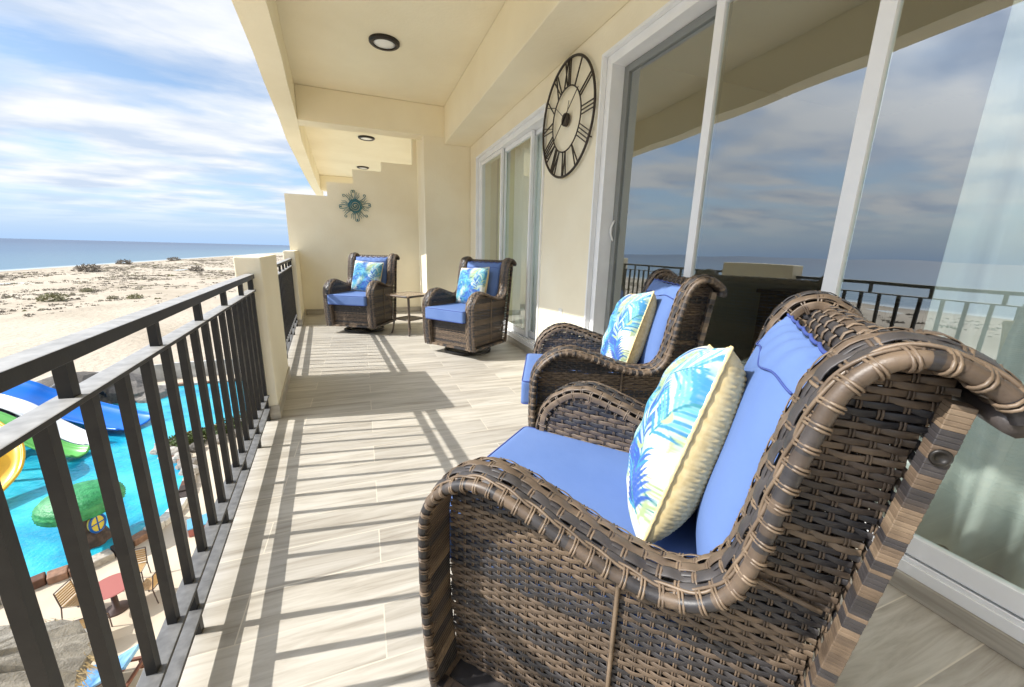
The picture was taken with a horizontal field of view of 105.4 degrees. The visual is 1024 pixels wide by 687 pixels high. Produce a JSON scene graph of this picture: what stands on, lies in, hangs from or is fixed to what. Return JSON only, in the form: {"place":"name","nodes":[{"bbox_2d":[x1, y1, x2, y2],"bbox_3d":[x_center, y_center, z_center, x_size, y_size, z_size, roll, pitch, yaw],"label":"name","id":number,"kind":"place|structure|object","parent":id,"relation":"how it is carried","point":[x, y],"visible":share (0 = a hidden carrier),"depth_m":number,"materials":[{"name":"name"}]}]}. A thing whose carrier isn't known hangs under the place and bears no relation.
{"place":"outdoors","nodes":[
{"label":"outdoors","id":0,"kind":"place"},
{"bbox_2d":[0,374,237,686],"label":"patio","id":1,"kind":"structure","parent":0,"point":[124,634],"depth_m":10.39,"materials":[{"name":"concrete"}]},
{"bbox_2d":[0,408,12,415],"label":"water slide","id":2,"kind":"object","parent":1,"relation":"on","point":[5,411],"visible":0.04,"depth_m":17.92,"materials":[{"name":"white plastic"}]},
{"bbox_2d":[0,421,25,490],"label":"water slide","id":3,"kind":"object","parent":1,"relation":"on","point":[12,462],"visible":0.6,"depth_m":14.39,"materials":[{"name":"paint"}]},
{"bbox_2d":[0,394,88,444],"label":"water slide","id":4,"kind":"object","parent":1,"relation":"on","point":[68,431],"visible":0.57,"depth_m":17.85,"materials":[{"name":"paint"}]},
{"bbox_2d":[0,411,89,457],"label":"water slide","id":5,"kind":"object","parent":1,"relation":"on","point":[71,450],"visible":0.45,"depth_m":16.81,"materials":[{"name":"paint"}]},
{"bbox_2d":[0,617,97,686],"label":"thatched parasol","id":6,"kind":"object","parent":1,"relation":"on","point":[72,648],"visible":0.59,"depth_m":6.61,"materials":[{"name":"grey plant"}]},
{"bbox_2d":[53,579,79,619],"bbox_3d":[-10.864,6.400,9.764,0.518,0.874,0.468,-1,14,-11],"label":"patio chair","id":7,"kind":"object","parent":1,"relation":"on","point":[67,594],"visible":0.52,"depth_m":9.64,"materials":[{"name":"brown wood"}]},
{"bbox_2d":[36,371,113,401],"bbox_3d":[-24.844,3.194,22.249,4.014,3.415,3.953,-4,14,-20],"label":"boulder","id":8,"kind":"object","parent":1,"relation":"on","point":[82,376],"visible":0.1,"depth_m":21.60,"materials":[{"name":"grey stone"}]},
{"bbox_2d":[51,384,107,396],"bbox_3d":[-23.952,2.636,20.661,3.022,1.320,1.614,-4,14,-20],"label":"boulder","id":9,"kind":"object","parent":8,"relation":"on","point":[101,393],"visible":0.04,"depth_m":21.81,"materials":[{"name":"grey stone"}]},
{"bbox_2d":[1,380,149,430],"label":"water slide","id":10,"kind":"object","parent":1,"relation":"on","point":[36,393],"visible":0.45,"depth_m":19.43,"materials":[{"name":"paint"}]},
{"bbox_2d":[74,612,112,627],"bbox_3d":[-9.829,6.576,9.130,0.468,0.874,0.518,-6,15,-30],"label":"patio chair","id":11,"kind":"object","parent":1,"relation":"on","point":[81,620],"visible":0.2,"depth_m":8.91,"materials":[{"name":"brown wood"}]},
{"bbox_2d":[78,644,143,686],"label":"sun lounger","id":12,"kind":"object","parent":1,"relation":"on","point":[127,657],"visible":0.34,"depth_m":8.19,"materials":[{"name":"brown wood"}]},
{"bbox_2d":[99,573,128,617],"bbox_3d":[-10.113,6.454,9.920,0.920,0.730,0.920,-4,14,-20],"label":"patio table","id":13,"kind":"object","parent":1,"relation":"on","point":[111,587],"visible":0.69,"depth_m":9.89,"materials":[{"name":"red"}]},
{"bbox_2d":[0,378,241,604],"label":"pool curb","id":14,"kind":"structure","parent":1,"relation":"on","point":[53,576],"depth_m":11.49,"materials":[{"name":"stone"}]},
{"bbox_2d":[149,445,170,454],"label":"rock","id":15,"kind":"object","parent":14,"relation":"on","point":[153,451],"visible":0.34,"depth_m":17.17,"materials":[{"name":"beige stone"}]},
{"bbox_2d":[157,446,177,459],"bbox_3d":[-14.925,4.863,17.172,0.898,0.626,0.857,-4,14,-20],"label":"rock","id":16,"kind":"object","parent":14,"relation":"on","point":[174,449],"visible":0.21,"depth_m":17.04,"materials":[{"name":"beige stone"}]},
{"bbox_2d":[172,452,192,463],"bbox_3d":[-14.276,4.945,16.830,0.724,0.544,0.633,-4,14,-20],"label":"rock","id":17,"kind":"object","parent":14,"relation":"on","point":[175,457],"visible":0.3,"depth_m":16.58,"materials":[{"name":"beige stone"}]},
{"bbox_2d":[175,458,197,469],"bbox_3d":[-13.600,5.076,16.347,0.815,0.564,0.783,-4,14,-20],"label":"rock","id":18,"kind":"object","parent":14,"relation":"on","point":[178,465],"visible":0.4,"depth_m":16.21,"materials":[{"name":"beige stone"}]},
{"bbox_2d":[101,373,144,403],"bbox_3d":[-23.465,2.961,23.551,3.544,2.299,3.217,-4,14,-20],"label":"boulder","id":19,"kind":"object","parent":1,"relation":"on","point":[137,385],"visible":0.15,"depth_m":22.86,"materials":[{"name":"grey stone"}]},
{"bbox_2d":[35,359,240,381],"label":"garden wall","id":20,"kind":"structure","parent":1,"relation":"on","point":[159,371],"depth_m":27.09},
{"bbox_2d":[135,547,150,583],"bbox_3d":[-10.377,6.184,10.725,0.468,0.874,0.518,-5,15,-25],"label":"patio chair","id":21,"kind":"object","parent":1,"relation":"on","point":[142,564],"visible":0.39,"depth_m":10.89,"materials":[{"name":"brown wood"}]},
{"bbox_2d":[134,385,167,402],"bbox_3d":[-22.141,3.215,23.693,2.426,1.357,2.752,-4,14,-20],"label":"boulder","id":22,"kind":"object","parent":1,"relation":"on","point":[162,392],"visible":0.2,"depth_m":23.36,"materials":[{"name":"grey stone"}]},
{"bbox_2d":[143,572,158,603],"bbox_3d":[-9.495,6.316,10.262,0.518,0.874,0.468,-1,14,-11],"label":"patio chair","id":23,"kind":"object","parent":1,"relation":"on","point":[149,587],"visible":0.48,"depth_m":10.16,"materials":[{"name":"brown wood"}]},
{"bbox_2d":[168,433,193,446],"bbox_3d":[-15.232,4.460,17.908,1.106,0.923,1.071,-4,14,-20],"label":"shrub","id":24,"kind":"object","parent":1,"relation":"on","point":[173,440],"visible":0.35,"depth_m":17.74,"materials":[{"name":"green plant"}]},
{"bbox_2d":[178,464,198,475],"bbox_3d":[-13.093,5.197,15.925,0.695,0.429,0.690,6,14,20],"label":"rock","id":25,"kind":"object","parent":1,"relation":"on","point":[195,468],"visible":0.35,"depth_m":15.86,"materials":[{"name":"beige stone"}]},
{"bbox_2d":[189,443,194,451],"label":"rock","id":26,"kind":"object","parent":1,"relation":"on","point":[192,447],"visible":0.32,"depth_m":17.53,"materials":[{"name":"grey stone"}]},
{"bbox_2d":[187,427,206,443],"bbox_3d":[-14.820,4.357,18.475,1.065,0.886,1.092,-4,14,-20],"label":"shrub","id":27,"kind":"object","parent":1,"relation":"on","point":[204,435],"visible":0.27,"depth_m":18.37,"materials":[{"name":"green plant"}]},
{"bbox_2d":[202,423,226,439],"bbox_3d":[-14.425,4.264,18.911,1.214,0.918,1.085,-4,14,-20],"label":"shrub","id":28,"kind":"object","parent":1,"relation":"on","point":[216,431],"visible":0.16,"depth_m":18.82,"materials":[{"name":"green plant"}]},
{"bbox_2d":[216,416,234,433],"bbox_3d":[-14.113,4.069,19.430,1.075,1.003,1.044,-4,14,-20],"label":"shrub","id":29,"kind":"object","parent":1,"relation":"on","point":[225,424],"visible":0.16,"depth_m":19.22,"materials":[{"name":"green plant"}]},
{"bbox_2d":[4,382,245,576],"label":"pool water","id":30,"kind":"structure","parent":0,"point":[25,492],"depth_m":14.78,"materials":[{"name":"blue liquid"}]},
{"bbox_2d":[31,479,126,548],"bbox_3d":[-13.051,5.312,11.946,1.962,1.996,1.962,-4,14,-20],"label":"mushroom fountain","id":31,"kind":"object","parent":30,"relation":"in","point":[91,508],"visible":0.57,"depth_m":11.57,"materials":[{"name":"green plastic"}]},
{"bbox_2d":[87,514,106,532],"bbox_3d":[-12.737,5.509,11.972,0.134,0.619,0.481,2,13,3],"label":"window frame","id":32,"kind":"structure","parent":31,"relation":"in","point":[96,524],"depth_m":11.95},
{"bbox_2d":[0,252,284,380],"bbox_3d":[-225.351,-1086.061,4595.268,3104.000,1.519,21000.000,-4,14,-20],"label":"beach","id":33,"kind":"structure","parent":0,"point":[19,332],"depth_m":56.15,"materials":[{"name":"beige sand"}]},
{"bbox_2d":[35,292,70,301],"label":"dune bush","id":34,"kind":"object","parent":33,"relation":"on","point":[53,296],"visible":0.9,"depth_m":59.35,"materials":[{"name":"plant"}]},
{"bbox_2d":[79,288,94,291],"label":"dune bush","id":35,"kind":"object","parent":33,"relation":"on","point":[87,289],"visible":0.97,"depth_m":70.67,"materials":[{"name":"plant"}]},
{"bbox_2d":[73,263,102,271],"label":"dune bush","id":36,"kind":"object","parent":33,"relation":"on","point":[79,268],"visible":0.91,"depth_m":111.91,"materials":[{"name":"plant"}]},
{"bbox_2d":[107,295,118,298],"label":"dune bush","id":37,"kind":"object","parent":33,"relation":"on","point":[111,297],"visible":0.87,"depth_m":63.03,"materials":[{"name":"plant"}]},
{"bbox_2d":[115,259,132,263],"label":"dune bush","id":38,"kind":"object","parent":33,"relation":"on","point":[122,261],"visible":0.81,"depth_m":148.17,"materials":[{"name":"plant"}]},
{"bbox_2d":[126,293,143,298],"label":"dune bush","id":39,"kind":"object","parent":33,"relation":"on","point":[135,296],"visible":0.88,"depth_m":63.63,"materials":[{"name":"green plant"}]},
{"bbox_2d":[0,255,281,316],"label":"dune scrub","id":40,"kind":"object","parent":33,"relation":"on","point":[4,296],"visible":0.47,"depth_m":94.01,"materials":[{"name":"brown plant"}]},
{"bbox_2d":[167,257,180,260],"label":"dune bush","id":41,"kind":"object","parent":33,"relation":"on","point":[172,259],"visible":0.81,"depth_m":192.25,"materials":[{"name":"plant"}]},
{"bbox_2d":[188,266,204,270],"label":"dune bush","id":42,"kind":"object","parent":33,"relation":"on","point":[192,268],"visible":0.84,"depth_m":130.44,"materials":[{"name":"plant"}]},
{"bbox_2d":[0,238,289,283],"bbox_3d":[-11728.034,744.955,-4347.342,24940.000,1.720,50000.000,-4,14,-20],"label":"sea","id":43,"kind":"structure","parent":0,"point":[21,254],"depth_m":371.11,"materials":[{"name":"liquid"}]},
{"bbox_2d":[0,0,326,244],"label":"sky","id":44,"kind":"structure","parent":0,"point":[121,120],"materials":[{"name":"blue"}]},
{"bbox_2d":[187,513,207,537],"bbox_3d":[-10.316,5.973,12.836,0.540,0.310,0.620,-10,17,-40],"label":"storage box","id":45,"kind":"object","parent":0,"point":[190,527],"visible":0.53,"depth_m":12.66,"materials":[{"name":"blue"}]},
{"bbox_2d":[284,139,420,314],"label":"partition wall","id":46,"kind":"structure","parent":0,"point":[327,237],"depth_m":6.95,"materials":[{"name":"beige paint"}]},
{"bbox_2d":[339,190,370,221],"bbox_3d":[-2.748,-2.411,6.838,0.526,0.526,0.022,-4,14,-20],"label":"sun ornament","id":47,"kind":"object","parent":46,"relation":"attached to","point":[351,201],"visible":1,"depth_m":6.83,"materials":[{"name":"metal"}]},
{"bbox_2d":[276,0,505,177],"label":"ceiling","id":48,"kind":"structure","parent":0,"point":[328,45],"depth_m":4.62,"materials":[{"name":"paint"}]},
{"bbox_2d":[232,0,323,195],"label":"ceiling beam","id":49,"kind":"structure","parent":48,"relation":"attached to","point":[260,22],"depth_m":4.13,"materials":[{"name":"paint"}]},
{"bbox_2d":[320,175,352,191],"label":"ceiling beam","id":50,"kind":"structure","parent":48,"relation":"attached to","point":[324,179],"depth_m":12.71,"materials":[{"name":"paint"}]},
{"bbox_2d":[357,166,368,168],"bbox_3d":[-4.272,-5.035,11.188,0.330,0.035,0.330,-4,14,-20],"label":"ceiling light","id":51,"kind":"object","parent":48,"relation":"attached to","point":[361,167],"visible":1,"depth_m":11.08,"materials":[{"name":"brown metal"}]},
{"bbox_2d":[358,135,374,140],"bbox_3d":[-3.040,-4.284,8.153,0.330,0.035,0.330,-4,14,-20],"label":"ceiling light","id":52,"kind":"object","parent":48,"relation":"attached to","point":[365,138],"visible":1,"depth_m":8.11,"materials":[{"name":"brown metal"}]},
{"bbox_2d":[294,84,443,139],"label":"ceiling beam","id":53,"kind":"structure","parent":48,"relation":"attached to","point":[317,107],"depth_m":5.94,"materials":[{"name":"paint"}]},
{"bbox_2d":[368,33,399,50],"bbox_3d":[-1.418,-3.338,4.337,0.330,0.035,0.330,-4,14,-20],"label":"ceiling light","id":54,"kind":"object","parent":48,"relation":"attached to","point":[383,42],"visible":1,"depth_m":4.30,"materials":[{"name":"brown metal"}]},
{"bbox_2d":[444,0,629,146],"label":"ceiling beam","id":55,"kind":"structure","parent":48,"relation":"attached to","point":[526,47],"depth_m":3.68,"materials":[{"name":"paint"}]},
{"bbox_2d":[417,0,737,335],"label":"building wall","id":56,"kind":"structure","parent":0,"point":[567,203],"depth_m":3.54,"materials":[{"name":"beige paint"}]},
{"bbox_2d":[502,149,514,322],"bbox_3d":[-0.072,-1.634,6.169,0.084,2.670,0.901,-4,14,-20],"label":"curtain","id":57,"kind":"object","parent":56,"relation":"hanging from","point":[509,231],"visible":0.11,"depth_m":5.97,"materials":[{"name":"white fabric"}]},
{"bbox_2d":[476,103,546,352],"bbox_3d":[-0.044,-1.396,5.375,0.237,2.634,2.578,-4,14,-20],"label":"sliding door","id":58,"kind":"structure","parent":56,"relation":"attached to","point":[493,162],"depth_m":5.29,"materials":[{"name":"white metal"}]},
{"bbox_2d":[480,148,503,259],"bbox_3d":[-0.327,-1.575,5.997,0.036,2.413,1.000,-4,14,-20],"label":"door panel","id":59,"kind":"structure","parent":58,"relation":"in","point":[492,168],"depth_m":5.81,"materials":[{"name":"white metal"}]},
{"bbox_2d":[502,130,534,336],"bbox_3d":[0.050,-1.367,5.160,0.036,2.413,0.960,-4,14,-20],"label":"door panel","id":60,"kind":"structure","parent":58,"relation":"in","point":[508,150],"depth_m":4.92,"materials":[{"name":"white metal"}]},
{"bbox_2d":[528,126,542,339],"bbox_3d":[0.341,-1.214,4.546,0.036,2.413,0.550,-4,14,-20],"label":"door panel","id":61,"kind":"structure","parent":58,"relation":"in","point":[531,334],"depth_m":4.73,"materials":[{"name":"white metal"}]},
{"bbox_2d":[512,134,542,332],"bbox_3d":[0.288,-1.355,5.030,0.084,2.670,1.452,-4,14,-20],"label":"curtain","id":62,"kind":"object","parent":56,"relation":"hanging from","point":[521,184],"visible":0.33,"depth_m":5.33,"materials":[{"name":"white fabric"}]},
{"bbox_2d":[558,308,561,320],"bbox_3d":[0.476,-0.288,3.864,0.010,0.116,0.072,-4,14,-20],"label":"electrical outlet","id":63,"kind":"object","parent":56,"relation":"attached to","point":[560,314],"depth_m":3.86,"materials":[{"name":"white plastic"}]},
{"bbox_2d":[542,53,595,178],"bbox_3d":[0.483,-2.000,3.490,0.055,0.972,0.972,-4,14,-20],"label":"wall clock","id":64,"kind":"object","parent":56,"relation":"attached to","point":[565,119],"depth_m":3.44,"materials":[{"name":"grey metal"}]},
{"bbox_2d":[583,0,1023,668],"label":"sliding door","id":65,"kind":"structure","parent":56,"relation":"attached to","point":[979,602],"depth_m":2.13,"materials":[{"name":"white metal"}]},
{"bbox_2d":[604,1,733,333],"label":"door panel","id":66,"kind":"structure","parent":65,"relation":"in","point":[708,16],"depth_m":2.94,"materials":[{"name":"grey metal"}]},
{"bbox_2d":[683,0,899,277],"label":"door panel","id":67,"kind":"structure","parent":65,"relation":"in","point":[723,6],"depth_m":2.25,"materials":[{"name":"white metal"}]},
{"bbox_2d":[821,0,1023,618],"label":"door panel","id":68,"kind":"structure","parent":65,"relation":"in","point":[1002,592],"depth_m":1.46,"materials":[{"name":"white metal"}]},
{"bbox_2d":[877,0,1023,588],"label":"curtain","id":69,"kind":"object","parent":56,"relation":"hanging from","point":[974,514],"visible":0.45,"depth_m":1.46,"materials":[{"name":"white fabric"}]},
{"bbox_2d":[178,285,1023,686],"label":"floor","id":70,"kind":"structure","parent":0,"point":[370,441],"depth_m":1.67,"materials":[{"name":"beige tile"}]},
{"bbox_2d":[0,274,270,686],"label":"balcony railing","id":71,"kind":"object","parent":70,"relation":"on","point":[165,654],"visible":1,"depth_m":0.98,"materials":[{"name":"metal"}]},
{"bbox_2d":[233,254,290,418],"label":"parapet pillar","id":72,"kind":"structure","parent":70,"relation":"on","point":[262,268],"depth_m":2.74,"materials":[{"name":"beige paint"}]},
{"bbox_2d":[277,258,297,358],"bbox_3d":[-2.708,-0.463,4.687,0.050,1.025,2.638,-5,15,-25],"label":"balcony railing","id":73,"kind":"object","parent":70,"relation":"on","point":[287,296],"visible":0.62,"depth_m":4.77,"materials":[{"name":"metal"}]},
{"bbox_2d":[283,250,305,325],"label":"parapet pillar","id":74,"kind":"structure","parent":70,"relation":"on","point":[296,272],"depth_m":5.93,"materials":[{"name":"beige paint"}]},
{"bbox_2d":[323,252,399,332],"bbox_3d":[-2.185,-0.760,5.742,0.775,1.120,0.922,4,14,9],"label":"wicker armchair","id":75,"kind":"object","parent":70,"relation":"on","point":[346,307],"visible":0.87,"depth_m":5.52,"materials":[{"name":"wicker"}]},
{"bbox_2d":[351,260,383,291],"bbox_3d":[-2.144,-0.988,5.780,0.462,0.461,0.201,7,-3,9],"label":"throw pillow","id":76,"kind":"object","parent":75,"relation":"on","point":[365,274],"visible":0.79,"depth_m":5.71,"materials":[{"name":"fabric"}]},
{"bbox_2d":[385,292,424,336],"bbox_3d":[-1.486,-0.430,5.634,0.486,0.573,0.486,9,15,30],"label":"side table","id":77,"kind":"object","parent":70,"relation":"on","point":[408,296],"visible":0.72,"depth_m":5.53,"materials":[{"name":"stone"}]},
{"bbox_2d":[417,135,469,311],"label":"wall column","id":78,"kind":"structure","parent":70,"relation":"on","point":[443,170],"depth_m":6.67,"materials":[{"name":"beige paint"}]},
{"bbox_2d":[422,256,516,354],"bbox_3d":[-0.513,-0.468,4.691,0.775,1.120,0.922,10,16,31],"label":"wicker armchair","id":79,"kind":"object","parent":70,"relation":"on","point":[465,327],"visible":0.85,"depth_m":4.56,"materials":[{"name":"wicker"}]},
{"bbox_2d":[456,267,489,303],"bbox_3d":[-0.482,-0.698,4.734,0.462,0.461,0.200,7,-3,37],"label":"throw pillow","id":80,"kind":"object","parent":79,"relation":"on","point":[471,281],"visible":0.8,"depth_m":4.64,"materials":[{"name":"fabric"}]},
{"bbox_2d":[521,268,727,442],"bbox_3d":[0.532,0.139,2.244,0.922,1.120,0.775,3,13,4],"label":"wicker armchair","id":81,"kind":"object","parent":70,"relation":"on","point":[562,354],"visible":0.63,"depth_m":1.95,"materials":[{"name":"wicker"}]},
{"bbox_2d":[601,291,656,363],"bbox_3d":[0.647,-0.069,2.206,0.200,0.461,0.462,19,6,0],"label":"throw pillow","id":82,"kind":"object","parent":81,"relation":"on","point":[625,336],"visible":0.87,"depth_m":2.01,"materials":[{"name":"fabric"}]},
{"bbox_2d":[418,290,1023,686],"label":"wicker armchair","id":83,"kind":"object","parent":70,"relation":"on","point":[531,529],"visible":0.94,"depth_m":0.69,"materials":[{"name":"wicker"}]},
{"bbox_2d":[626,344,746,543],"bbox_3d":[0.434,0.218,1.000,0.200,0.461,0.462,23,9,20],"label":"throw pillow","id":84,"kind":"object","parent":83,"relation":"on","point":[684,426],"visible":0.87,"depth_m":0.81,"materials":[{"name":"fabric"}]},
{"bbox_2d":[741,358,748,365],"bbox_3d":[2.083,0.161,2.962,0.491,0.864,0.523,-10,17,-40],"label":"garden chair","id":85,"kind":"object","parent":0,"point":[744,362],"visible":0.02,"depth_m":2.99,"materials":[{"name":"brown wicker"}]},
{"bbox_2d":[620,64,988,356],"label":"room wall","id":86,"kind":"structure","parent":0,"point":[778,168],"depth_m":4.40,"materials":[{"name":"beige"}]},
{"bbox_2d":[647,0,1013,116],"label":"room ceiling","id":87,"kind":"structure","parent":0,"point":[816,51],"depth_m":3.27,"materials":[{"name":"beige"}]},
{"bbox_2d":[738,356,1003,578],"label":"room floor","id":88,"kind":"structure","parent":0,"point":[745,357],"depth_m":1.73,"materials":[{"name":"beige tile"}]}
]}

